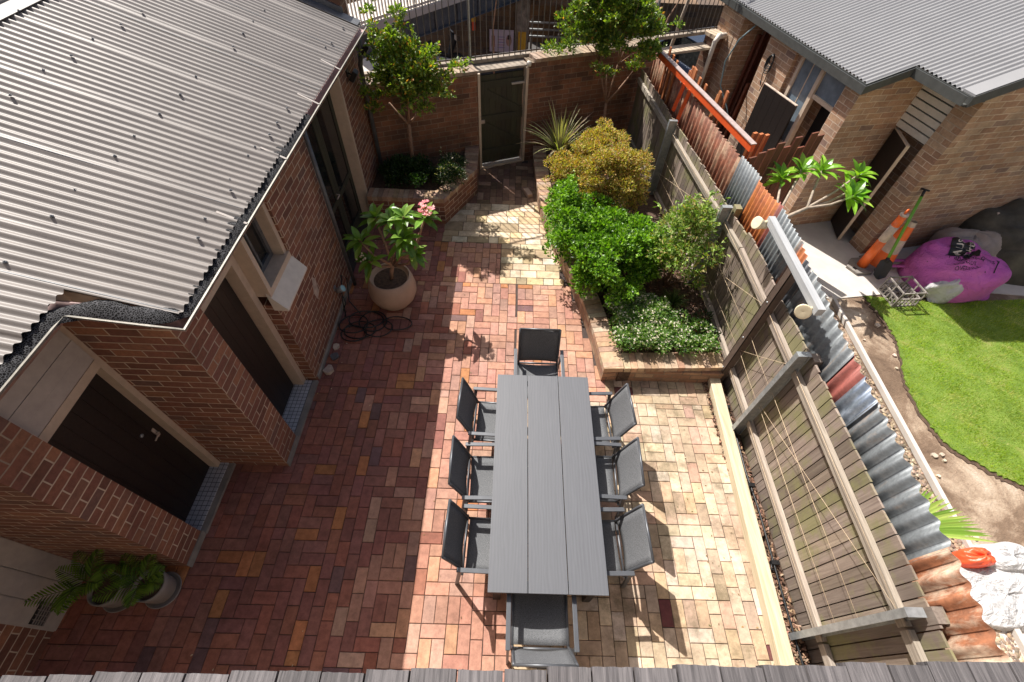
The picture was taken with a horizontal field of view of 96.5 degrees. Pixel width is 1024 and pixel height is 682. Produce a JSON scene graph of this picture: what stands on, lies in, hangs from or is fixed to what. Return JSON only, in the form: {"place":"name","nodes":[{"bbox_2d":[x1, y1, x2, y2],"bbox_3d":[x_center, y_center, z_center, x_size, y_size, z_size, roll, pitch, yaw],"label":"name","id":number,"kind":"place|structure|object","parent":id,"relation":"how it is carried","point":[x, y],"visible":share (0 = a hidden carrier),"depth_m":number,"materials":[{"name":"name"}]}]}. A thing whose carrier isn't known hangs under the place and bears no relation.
{"place":"outdoors","nodes":[
{"label":"outdoors","id":0,"kind":"place"},
{"bbox_2d":[30,161,772,681],"bbox_3d":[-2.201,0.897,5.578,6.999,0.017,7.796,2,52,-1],"label":"red brick paving","id":1,"kind":"structure","parent":0,"point":[84,619],"depth_m":4.77,"materials":[{"name":"brick"}]},
{"bbox_2d":[87,572,136,612],"bbox_3d":[-3.683,2.318,4.230,0.320,0.262,0.320,2,52,-1],"label":"plant pot","id":2,"kind":"object","parent":1,"relation":"on","point":[116,606],"visible":0.41,"depth_m":4.16,"materials":[{"name":"ceramic"}]},
{"bbox_2d":[23,549,115,615],"bbox_3d":[-3.652,2.059,3.919,0.531,0.435,0.525,10,52,6],"label":"parlour palm","id":3,"kind":"object","parent":2,"relation":"in","point":[96,579],"visible":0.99,"depth_m":3.88,"materials":[{"name":"green plant"}]},
{"bbox_2d":[131,569,181,608],"bbox_3d":[-3.313,2.299,4.259,0.320,0.262,0.320,2,52,-1],"label":"palm pot","id":4,"kind":"object","parent":1,"relation":"on","point":[166,593],"visible":0.69,"depth_m":4.24,"materials":[{"name":"ceramic"}]},
{"bbox_2d":[92,553,165,608],"bbox_3d":[-3.290,2.138,4.065,0.540,0.289,0.457,2,52,-1],"label":"parlour palm","id":5,"kind":"object","parent":4,"relation":"on","point":[147,586],"visible":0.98,"depth_m":4.01,"materials":[{"name":"green plant"}]},
{"bbox_2d":[0,0,382,676],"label":"brick house","id":6,"kind":"structure","parent":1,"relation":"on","point":[184,188],"depth_m":3.94,"materials":[{"name":"brown brick"}]},
{"bbox_2d":[0,330,93,436],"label":"over door panel","id":7,"kind":"structure","parent":6,"relation":"in","point":[42,388],"depth_m":3.10,"materials":[{"name":"beige wood"}]},
{"bbox_2d":[48,373,209,521],"bbox_3d":[-3.334,1.059,4.107,0.087,1.970,0.680,2,52,-1],"label":"door","id":8,"kind":"structure","parent":6,"relation":"in","point":[104,431],"depth_m":3.98,"materials":[{"name":"wood"}]},
{"bbox_2d":[204,278,293,416],"bbox_3d":[-2.723,0.213,4.758,0.095,2.030,0.700,2,52,-1],"label":"door","id":9,"kind":"structure","parent":6,"relation":"in","point":[225,310],"depth_m":4.72,"materials":[{"name":"wood"}]},
{"bbox_2d":[233,202,306,310],"bbox_3d":[-2.478,-0.926,4.540,0.330,1.145,0.650,2,52,-1],"label":"window","id":10,"kind":"structure","parent":6,"relation":"in","point":[261,254],"depth_m":4.72,"materials":[{"name":"beige paint"}]},
{"bbox_2d":[306,118,351,256],"bbox_3d":[-2.553,-1.983,6.338,0.089,2.270,0.750,2,52,-1],"label":"glazed door","id":11,"kind":"structure","parent":6,"relation":"in","point":[312,131],"depth_m":6.37,"materials":[{"name":"black glass"}]},
{"bbox_2d":[314,92,362,240],"bbox_3d":[-2.567,-2.573,6.801,0.030,2.270,0.730,2,52,-1],"label":"glazed door","id":12,"kind":"structure","parent":6,"relation":"in","point":[325,119],"depth_m":6.73,"materials":[{"name":"black glass"}]},
{"bbox_2d":[333,285,345,292],"bbox_3d":[-2.372,-0.712,6.290,0.159,0.131,0.100,2,52,-1],"label":"spot lamp","id":13,"kind":"object","parent":6,"relation":"attached to","point":[340,288],"visible":1,"depth_m":6.27,"materials":[{"name":"metal"}]},
{"bbox_2d":[345,68,358,82],"bbox_3d":[-2.265,-3.781,6.510,0.164,0.155,0.120,2,52,-1],"label":"wall lamp","id":14,"kind":"object","parent":6,"relation":"attached to","point":[354,75],"visible":1,"depth_m":6.47,"materials":[{"name":"black plastic"}]},
{"bbox_2d":[357,42,369,55],"bbox_3d":[-2.150,-4.258,6.661,0.164,0.155,0.120,2,52,-1],"label":"wall lamp","id":15,"kind":"object","parent":6,"relation":"attached to","point":[365,48],"visible":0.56,"depth_m":6.61,"materials":[{"name":"black plastic"}]},
{"bbox_2d":[0,661,1023,681],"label":"balcony deck","id":16,"kind":"structure","parent":6,"relation":"attached to","point":[936,671],"depth_m":0.94,"materials":[{"name":"grey wood"}]},
{"bbox_2d":[323,364,333,374],"bbox_3d":[-2.381,0.372,5.940,0.130,0.057,0.140,2,52,-1],"label":"loose stone","id":17,"kind":"object","parent":1,"relation":"on","point":[328,369],"visible":1,"depth_m":5.92,"materials":[{"name":"grey stone"}]},
{"bbox_2d":[330,352,338,360],"bbox_3d":[-2.361,0.199,6.081,0.104,0.050,0.104,-25,57,-20],"label":"loose stone","id":18,"kind":"object","parent":1,"relation":"on","point":[334,356],"visible":1,"depth_m":6.07,"materials":[{"name":"grey stone"}]},
{"bbox_2d":[338,275,411,341],"bbox_3d":[-1.910,-0.494,6.356,1.016,0.513,0.958,2,52,-1],"label":"garden hose","id":19,"kind":"object","parent":1,"relation":"on","point":[364,327],"visible":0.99,"depth_m":6.42,"materials":[{"name":"black rubber"}]},
{"bbox_2d":[368,263,416,310],"bbox_3d":[-1.712,-0.756,6.568,0.670,0.505,0.670,2,52,-1],"label":"plant pot","id":20,"kind":"object","parent":1,"relation":"on","point":[397,292],"visible":0.93,"depth_m":6.38,"materials":[{"name":"ceramic"}]},
{"bbox_2d":[342,199,440,283],"bbox_3d":[-1.556,-1.278,5.979,1.314,1.233,0.768,2,52,-1],"label":"frangipani","id":21,"kind":"object","parent":20,"relation":"on","point":[402,237],"visible":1,"depth_m":5.81,"materials":[{"name":"green plant"}]},
{"bbox_2d":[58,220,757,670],"bbox_3d":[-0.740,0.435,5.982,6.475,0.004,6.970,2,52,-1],"label":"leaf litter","id":22,"kind":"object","parent":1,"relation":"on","point":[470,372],"visible":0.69,"depth_m":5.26,"materials":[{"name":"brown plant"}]},
{"bbox_2d":[367,146,478,223],"bbox_3d":[-1.503,-2.861,8.243,1.752,0.524,1.732,2,52,-1],"label":"raised planter","id":23,"kind":"object","parent":1,"relation":"on","point":[448,205],"visible":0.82,"depth_m":7.81,"materials":[{"name":"red brick"}]},
{"bbox_2d":[377,152,445,188],"bbox_3d":[-1.718,-2.861,7.860,1.236,0.614,0.961,2,52,-1],"label":"dark shrub","id":24,"kind":"object","parent":23,"relation":"in","point":[401,167],"visible":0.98,"depth_m":7.72,"materials":[{"name":"green plant"}]},
{"bbox_2d":[356,0,474,171],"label":"tree","id":25,"kind":"object","parent":23,"relation":"on","point":[407,69],"visible":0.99,"depth_m":6.51,"materials":[{"name":"green plant"}]},
{"bbox_2d":[428,146,467,191],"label":"pale flower shrub","id":26,"kind":"object","parent":23,"relation":"on","point":[454,166],"visible":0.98,"depth_m":7.71,"materials":[{"name":"green plant"}]},
{"bbox_2d":[441,499,491,584],"bbox_3d":[-0.265,1.897,4.282,0.670,0.913,0.590,3,52,0],"label":"garden chair","id":27,"kind":"object","parent":1,"relation":"on","point":[458,518],"visible":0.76,"depth_m":4.23,"materials":[{"name":"grey fabric"}]},
{"bbox_2d":[448,435,494,509],"bbox_3d":[-0.272,1.396,4.676,0.670,0.913,0.590,1,52,-1],"label":"garden chair","id":28,"kind":"object","parent":1,"relation":"on","point":[481,483],"visible":0.77,"depth_m":4.63,"materials":[{"name":"grey fabric"}]},
{"bbox_2d":[456,377,496,452],"bbox_3d":[-0.238,0.875,5.087,0.670,0.913,0.590,3,52,0],"label":"garden chair","id":29,"kind":"object","parent":1,"relation":"on","point":[468,402],"visible":0.69,"depth_m":5.04,"materials":[{"name":"fabric"}]},
{"bbox_2d":[514,328,564,409],"bbox_3d":[0.312,0.387,5.492,0.590,0.913,0.670,2,52,-1],"label":"garden chair","id":30,"kind":"object","parent":1,"relation":"on","point":[542,344],"visible":0.66,"depth_m":5.50,"materials":[{"name":"black fabric"}]},
{"bbox_2d":[505,589,579,668],"bbox_3d":[0.240,2.410,3.900,0.590,0.913,0.670,2,52,-1],"label":"garden chair","id":31,"kind":"object","parent":1,"relation":"on","point":[536,619],"visible":0.83,"depth_m":3.88,"materials":[{"name":"grey fabric"}]},
{"bbox_2d":[488,374,608,601],"bbox_3d":[0.312,1.472,4.747,1.009,0.740,2.170,2,52,-1],"label":"dining table","id":32,"kind":"object","parent":1,"relation":"on","point":[530,542],"visible":1,"depth_m":4.30,"materials":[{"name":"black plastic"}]},
{"bbox_2d":[363,55,448,71],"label":"pavement","id":33,"kind":"structure","parent":0,"point":[367,65],"depth_m":13.70,"materials":[{"name":"concrete"}]},
{"bbox_2d":[417,28,462,58],"bbox_3d":[-2.167,-8.401,13.194,1.540,1.065,0.604,-12,53,-11],"label":"parked scooter","id":34,"kind":"object","parent":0,"point":[453,44],"visible":0.38,"depth_m":13.19,"materials":[{"name":"black plastic"}]},
{"bbox_2d":[442,203,563,285],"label":"sandstone paving","id":35,"kind":"structure","parent":0,"point":[494,219],"depth_m":7.74,"materials":[{"name":"beige stone"}]},
{"bbox_2d":[468,159,537,205],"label":"path paving","id":36,"kind":"structure","parent":0,"point":[511,189],"depth_m":8.68,"materials":[{"name":"brick"}]},
{"bbox_2d":[523,188,532,197],"bbox_3d":[0.296,-2.753,8.493,0.100,0.070,0.220,-16,54,-15],"label":"loose brick","id":37,"kind":"object","parent":36,"relation":"on","point":[527,192],"visible":1,"depth_m":8.46,"materials":[{"name":"brick"}]},
{"bbox_2d":[480,42,556,163],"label":"street","id":38,"kind":"structure","parent":0,"point":[534,44],"depth_m":14.08,"materials":[{"name":"grey asphalt"}]},
{"bbox_2d":[346,0,519,58],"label":"roof","id":39,"kind":"structure","parent":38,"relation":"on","point":[381,6],"depth_m":10.33,"materials":[{"name":"metal"}]},
{"bbox_2d":[493,0,496,161],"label":"pole","id":40,"kind":"object","parent":38,"relation":"on","point":[493,32],"visible":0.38,"depth_m":8.21,"materials":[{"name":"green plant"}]},
{"bbox_2d":[347,0,724,57],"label":"fence","id":41,"kind":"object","parent":38,"relation":"on","point":[476,46],"depth_m":14.20,"materials":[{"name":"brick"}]},
{"bbox_2d":[490,29,513,51],"bbox_3d":[-0.317,-9.075,13.825,0.720,0.580,0.038,2,52,-1],"label":"poster board","id":42,"kind":"object","parent":41,"relation":"attached to","point":[503,34],"visible":0.91,"depth_m":13.80,"materials":[{"name":"grey paper"}]},
{"bbox_2d":[518,32,525,50],"bbox_3d":[0.307,-9.078,13.883,0.250,0.530,0.045,2,52,-1],"label":"yellow poster","id":43,"kind":"object","parent":41,"relation":"attached to","point":[523,40],"visible":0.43,"depth_m":13.83,"materials":[{"name":"yellow paper"}]},
{"bbox_2d":[360,28,722,168],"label":"garden wall","id":44,"kind":"structure","parent":38,"relation":"on","point":[561,81],"depth_m":8.26,"materials":[{"name":"brown brick"}]},
{"bbox_2d":[477,61,531,169],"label":"garden gate","id":45,"kind":"structure","parent":44,"relation":"attached to","point":[502,109],"depth_m":8.42,"materials":[{"name":"green paint"}]},
{"bbox_2d":[400,0,722,64],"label":"iron railing","id":46,"kind":"object","parent":44,"relation":"on","point":[531,49],"visible":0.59,"depth_m":7.63,"materials":[{"name":"metal"}]},
{"bbox_2d":[700,32,727,86],"bbox_3d":[3.957,-5.520,9.055,0.290,1.030,0.110,-24,57,-20],"label":"white pipe","id":47,"kind":"object","parent":44,"relation":"attached to","point":[719,36],"visible":0.85,"depth_m":8.82,"materials":[{"name":"paint"}]},
{"bbox_2d":[529,18,562,48],"bbox_3d":[1.089,-9.807,14.707,1.080,0.864,0.440,2,52,-1],"label":"slatted bench","id":48,"kind":"object","parent":38,"relation":"on","point":[539,29],"visible":0.52,"depth_m":14.53,"materials":[{"name":"metal"}]},
{"bbox_2d":[660,26,713,73],"bbox_3d":[5.226,-7.941,13.030,1.760,1.450,4.200,-18,55,-16],"label":"parked car","id":49,"kind":"object","parent":38,"relation":"on","point":[687,62],"visible":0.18,"depth_m":12.36,"materials":[{"name":"blue paint"}]},
{"bbox_2d":[512,380,773,672],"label":"tan brick paving","id":50,"kind":"structure","parent":0,"point":[642,579],"depth_m":4.63,"materials":[{"name":"brick"}]},
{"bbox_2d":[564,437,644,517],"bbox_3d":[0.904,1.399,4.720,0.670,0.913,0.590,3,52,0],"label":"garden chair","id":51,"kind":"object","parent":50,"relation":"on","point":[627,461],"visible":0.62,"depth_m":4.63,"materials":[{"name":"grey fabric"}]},
{"bbox_2d":[589,383,636,462],"bbox_3d":[0.916,0.922,5.095,0.670,0.913,0.590,0,52,-2],"label":"garden chair","id":52,"kind":"object","parent":50,"relation":"on","point":[618,406],"visible":0.62,"depth_m":5.01,"materials":[{"name":"grey fabric"}]},
{"bbox_2d":[600,503,654,587],"bbox_3d":[0.850,1.928,4.302,0.670,0.913,0.590,1,52,-2],"label":"garden chair","id":53,"kind":"object","parent":50,"relation":"on","point":[633,526],"visible":0.63,"depth_m":4.21,"materials":[{"name":"grey fabric"}]},
{"bbox_2d":[658,287,689,309],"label":"grass tuft","id":54,"kind":"object","parent":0,"point":[672,299],"visible":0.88,"depth_m":6.48,"materials":[{"name":"green plant"}]},
{"bbox_2d":[659,0,689,45],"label":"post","id":55,"kind":"object","parent":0,"point":[677,29],"visible":0.06,"depth_m":8.86,"materials":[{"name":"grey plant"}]},
{"bbox_2d":[597,262,818,664],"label":"ground","id":56,"kind":"structure","parent":0,"point":[784,583],"depth_m":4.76,"materials":[{"name":"soil"}]},
{"bbox_2d":[328,0,360,84],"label":"party wall","id":57,"kind":"structure","parent":56,"relation":"on","point":[341,3],"depth_m":6.46,"materials":[{"name":"brown brick"}]},
{"bbox_2d":[533,138,723,382],"bbox_3d":[1.642,-1.847,7.697,2.150,0.324,6.070,-4,52,-6],"label":"raised planter","id":58,"kind":"object","parent":56,"relation":"on","point":[613,362],"visible":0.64,"depth_m":6.10,"materials":[{"name":"brick"}]},
{"bbox_2d":[518,101,591,156],"bbox_3d":[0.846,-3.687,8.064,1.591,0.931,1.487,2,52,-1],"label":"strappy plant","id":59,"kind":"object","parent":58,"relation":"in","point":[562,135],"visible":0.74,"depth_m":8.13,"materials":[{"name":"green plant"}]},
{"bbox_2d":[540,170,580,246],"bbox_3d":[0.813,-2.130,7.013,0.766,1.203,1.482,2,52,-1],"label":"green shrub","id":60,"kind":"object","parent":58,"relation":"on","point":[564,191],"visible":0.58,"depth_m":6.74,"materials":[{"name":"green plant"}]},
{"bbox_2d":[542,117,654,214],"bbox_3d":[1.487,-2.587,7.236,1.742,1.451,1.650,-22,56,-18],"label":"golden shrub","id":61,"kind":"object","parent":58,"relation":"on","point":[615,155],"visible":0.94,"depth_m":6.84,"materials":[{"name":"yellow plant"}]},
{"bbox_2d":[542,190,677,306],"bbox_3d":[1.418,-1.369,6.518,1.775,1.073,1.888,37,59,24],"label":"green shrub","id":62,"kind":"object","parent":58,"relation":"on","point":[581,232],"visible":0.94,"depth_m":6.18,"materials":[{"name":"green plant"}]},
{"bbox_2d":[540,0,684,131],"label":"tree","id":63,"kind":"object","parent":58,"relation":"on","point":[600,23],"visible":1,"depth_m":7.26,"materials":[{"name":"green plant"}]},
{"bbox_2d":[603,290,721,356],"bbox_3d":[1.962,-0.286,6.075,1.491,0.265,1.112,2,52,-1],"label":"flowering shrub","id":64,"kind":"object","parent":58,"relation":"on","point":[634,315],"visible":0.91,"depth_m":5.96,"materials":[{"name":"green plant"}]},
{"bbox_2d":[645,188,729,299],"bbox_3d":[2.281,-1.315,6.170,1.233,1.600,1.299,2,52,-1],"label":"airy shrub","id":65,"kind":"object","parent":58,"relation":"on","point":[694,220],"visible":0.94,"depth_m":5.91,"materials":[{"name":"green plant"}]},
{"bbox_2d":[687,309,721,352],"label":"dark shrub","id":66,"kind":"object","parent":58,"relation":"on","point":[698,331],"visible":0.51,"depth_m":6.08,"materials":[{"name":"green plant"}]},
{"bbox_2d":[658,46,756,151],"bbox_3d":[2.814,-3.103,7.502,0.284,2.216,3.072,-7,53,-8],"label":"slat screen","id":67,"kind":"object","parent":56,"relation":"on","point":[726,121],"visible":0.45,"depth_m":6.87,"materials":[{"name":"orange paint"}]},
{"bbox_2d":[718,31,768,138],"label":"stored boards","id":68,"kind":"object","parent":56,"relation":"on","point":[752,58],"visible":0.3,"depth_m":8.94,"materials":[{"name":"brown wood"}]},
{"bbox_2d":[707,378,794,665],"bbox_3d":[2.514,2.043,4.779,0.135,0.120,4.008,4,52,1],"label":"timber sleeper","id":69,"kind":"object","parent":56,"relation":"on","point":[778,640],"visible":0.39,"depth_m":4.74,"materials":[{"name":"brown wood"}]},
{"bbox_2d":[720,267,795,381],"bbox_3d":[2.753,-0.097,5.287,0.100,1.980,0.100,2,52,-1],"label":"wooden post","id":70,"kind":"object","parent":56,"relation":"on","point":[779,290],"visible":0.89,"depth_m":5.07,"materials":[{"name":"brown wood"}]},
{"bbox_2d":[767,216,825,315],"bbox_3d":[2.776,-0.785,4.517,0.070,0.080,1.350,2,52,-1],"label":"lamp batten","id":71,"kind":"object","parent":70,"relation":"attached to","point":[805,285],"visible":1,"depth_m":4.43,"materials":[{"name":"white plastic"}]},
{"bbox_2d":[751,216,767,228],"bbox_3d":[2.703,-1.273,4.950,0.177,0.147,0.139,2,52,-1],"label":"flood lamp","id":72,"kind":"object","parent":71,"relation":"attached to","point":[758,222],"visible":0.97,"depth_m":4.93,"materials":[{"name":"white plastic"}]},
{"bbox_2d":[794,304,812,318],"bbox_3d":[2.680,-0.286,4.174,0.179,0.150,0.138,-32,60,-24],"label":"flood lamp","id":73,"kind":"object","parent":71,"relation":"attached to","point":[802,311],"visible":1,"depth_m":4.14,"materials":[{"name":"beige plastic"}]},
{"bbox_2d":[727,405,803,664],"bbox_3d":[2.654,2.051,4.785,0.099,0.051,3.801,2,52,-1],"label":"irrigation hose","id":74,"kind":"object","parent":56,"relation":"on","point":[773,562],"visible":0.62,"depth_m":4.67,"materials":[{"name":"black plastic"}]},
{"bbox_2d":[626,69,957,665],"bbox_3d":[2.706,-0.560,5.888,0.392,1.644,10.471,0,52,-2],"label":"paling fence","id":75,"kind":"object","parent":56,"relation":"on","point":[653,127],"visible":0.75,"depth_m":4.40,"materials":[{"name":"wood"}]},
{"bbox_2d":[653,135,896,626],"bbox_3d":[2.672,-0.388,5.652,0.145,1.083,6.608,0,52,-2],"label":"twine trellis","id":76,"kind":"object","parent":75,"relation":"attached to","point":[788,436],"visible":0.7,"depth_m":4.45,"materials":[{"name":"beige fabric"}]},
{"bbox_2d":[649,52,1009,663],"bbox_3d":[2.824,-0.686,5.717,0.278,2.076,10.261,0,52,-2],"label":"corrugated screen","id":77,"kind":"object","parent":56,"relation":"on","point":[969,633],"visible":0.29,"depth_m":3.84,"materials":[{"name":"metal"}]},
{"bbox_2d":[701,0,1023,253],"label":"brick house","id":78,"kind":"structure","parent":56,"relation":"on","point":[906,100],"depth_m":6.87,"materials":[{"name":"brown brick"}]},
{"bbox_2d":[720,25,756,113],"bbox_3d":[4.189,-5.029,8.570,0.079,1.616,0.606,-23,56,-19],"label":"blue hose","id":79,"kind":"object","parent":78,"relation":"hanging from","point":[727,58],"visible":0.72,"depth_m":8.61,"materials":[{"name":"rubber"}]},
{"bbox_2d":[759,53,774,90],"bbox_3d":[4.386,-4.643,7.902,0.038,0.587,0.189,-9,53,-9],"label":"cable coil","id":80,"kind":"object","parent":78,"relation":"hanging from","point":[767,63],"visible":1,"depth_m":7.83,"materials":[{"name":"black plastic"}]},
{"bbox_2d":[736,83,797,158],"bbox_3d":[4.458,-3.610,8.284,0.044,1.674,0.852,-12,53,-11],"label":"door","id":81,"kind":"structure","parent":78,"relation":"in","point":[772,112],"depth_m":7.89,"materials":[{"name":"wood"}]},
{"bbox_2d":[779,56,845,146],"bbox_3d":[4.703,-3.431,7.741,0.080,2.360,1.100,-9,53,-9],"label":"window","id":82,"kind":"structure","parent":78,"relation":"in","point":[808,83],"depth_m":7.24,"materials":[{"name":"glass"}]},
{"bbox_2d":[831,127,909,239],"bbox_3d":[5.758,-2.501,7.440,0.048,1.710,0.552,10,52,6],"label":"door","id":83,"kind":"structure","parent":78,"relation":"in","point":[894,148],"depth_m":7.16,"materials":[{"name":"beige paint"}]},
{"bbox_2d":[873,188,929,279],"bbox_3d":[5.992,-1.613,7.026,0.200,1.200,0.768,22,54,14],"label":"shovel","id":84,"kind":"object","parent":78,"relation":"attached to","point":[883,268],"visible":1,"depth_m":7.15,"materials":[{"name":"black plastic"}]},
{"bbox_2d":[896,85,955,144],"bbox_3d":[5.896,-3.297,6.412,0.025,0.837,0.600,-9,53,-9],"label":"over door panel","id":85,"kind":"structure","parent":78,"relation":"in","point":[942,106],"depth_m":6.51,"materials":[{"name":"white paint"}]},
{"bbox_2d":[792,221,1023,298],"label":"concrete slab","id":86,"kind":"structure","parent":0,"point":[829,254],"depth_m":7.56,"materials":[{"name":"grey concrete"}]},
{"bbox_2d":[742,132,769,159],"bbox_3d":[3.500,-2.370,7.178,0.283,1.860,0.059,-7,52,-8],"label":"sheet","id":87,"kind":"object","parent":86,"relation":"on","point":[758,141],"visible":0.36,"depth_m":6.57,"materials":[{"name":"orange metal"}]},
{"bbox_2d":[747,131,824,204],"bbox_3d":[3.745,-2.132,6.938,1.288,1.960,0.023,-18,55,-15],"label":"hardwood fence","id":88,"kind":"object","parent":86,"relation":"on","point":[761,163],"visible":0.4,"depth_m":6.41,"materials":[{"name":"brown wood"}]},
{"bbox_2d":[846,209,909,274],"bbox_3d":[5.765,-1.571,7.101,0.478,1.135,0.398,-21,56,-18],"label":"traffic bollard","id":89,"kind":"object","parent":86,"relation":"on","point":[862,265],"visible":1,"depth_m":7.24,"materials":[{"name":"orange plastic"}]},
{"bbox_2d":[859,219,917,270],"bbox_3d":[6.106,-1.565,7.298,0.400,0.840,0.400,-10,53,-13],"label":"traffic cone","id":90,"kind":"object","parent":86,"relation":"on","point":[883,253],"visible":0.56,"depth_m":7.24,"materials":[{"name":"orange plastic"}]},
{"bbox_2d":[892,237,1011,302],"bbox_3d":[6.819,-1.180,7.121,1.693,0.684,1.026,2,52,-1],"label":"bean bag","id":91,"kind":"object","parent":86,"relation":"on","point":[977,270],"visible":0.98,"depth_m":6.95,"materials":[{"name":"purple fabric"}]},
{"bbox_2d":[918,279,963,303],"bbox_3d":[6.661,-0.813,6.980,0.599,0.403,0.299,2,52,-1],"label":"white cloth","id":92,"kind":"object","parent":91,"relation":"on","point":[941,292],"visible":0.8,"depth_m":6.94,"materials":[{"name":"grey fabric"}]},
{"bbox_2d":[927,227,1001,255],"bbox_3d":[7.429,-1.577,7.502,0.956,0.615,0.649,2,52,-1],"label":"grey cloth","id":93,"kind":"object","parent":86,"relation":"on","point":[990,242],"visible":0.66,"depth_m":7.28,"materials":[{"name":"grey fabric"}]},
{"bbox_2d":[958,198,1023,285],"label":"tarpaulin","id":94,"kind":"object","parent":86,"relation":"on","point":[1007,223],"visible":0.51,"depth_m":7.30,"materials":[{"name":"black plastic"}]},
{"bbox_2d":[827,292,1023,551],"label":"bare dirt","id":95,"kind":"structure","parent":0,"point":[992,506],"depth_m":5.42,"materials":[{"name":"brown soil"}]},
{"bbox_2d":[762,152,877,217],"bbox_3d":[4.228,-1.673,6.689,1.761,1.819,1.250,2,52,-1],"label":"frangipani","id":96,"kind":"object","parent":95,"relation":"on","point":[854,193],"visible":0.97,"depth_m":6.27,"materials":[{"name":"green plant"}]},
{"bbox_2d":[863,310,978,537],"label":"loose stones","id":97,"kind":"object","parent":95,"relation":"on","point":[933,455],"visible":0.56,"depth_m":5.49,"materials":[{"name":"stone"}]},
{"bbox_2d":[825,298,1023,661],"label":"pebbles","id":98,"kind":"object","parent":95,"relation":"on","point":[958,544],"visible":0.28,"depth_m":5.34,"materials":[{"name":"stone"}]},
{"bbox_2d":[829,295,1023,656],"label":"garden edging","id":99,"kind":"object","parent":95,"relation":"on","point":[1017,634],"visible":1,"depth_m":5.68,"materials":[{"name":"concrete"}]},
{"bbox_2d":[919,490,997,542],"bbox_3d":[3.410,1.730,4.226,0.656,1.436,0.579,2,52,-1],"label":"palm plant","id":100,"kind":"object","parent":95,"relation":"on","point":[955,527],"visible":0.34,"depth_m":3.59,"materials":[{"name":"green plant"}]},
{"bbox_2d":[951,542,1023,631],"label":"plastic bags","id":101,"kind":"object","parent":95,"relation":"on","point":[993,574],"visible":0.86,"depth_m":4.55,"materials":[{"name":"grey plastic"}]},
{"bbox_2d":[862,298,1023,490],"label":"edging","id":102,"kind":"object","parent":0,"point":[956,454],"depth_m":5.72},
{"bbox_2d":[863,295,1023,485],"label":"lawn","id":103,"kind":"structure","parent":0,"point":[929,392],"depth_m":6.23,"materials":[{"name":"green plant"}]},
{"bbox_2d":[877,275,927,306],"bbox_3d":[5.978,-0.763,7.005,0.388,0.280,0.388,-3,52,-4],"label":"milk crate","id":104,"kind":"object","parent":103,"relation":"on","point":[900,300],"visible":1,"depth_m":7.00,"materials":[{"name":"grey plastic"}]},
{"bbox_2d":[997,631,1023,659],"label":"slab","id":105,"kind":"structure","parent":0,"point":[1004,636],"depth_m":4.31,"materials":[{"name":"concrete"}]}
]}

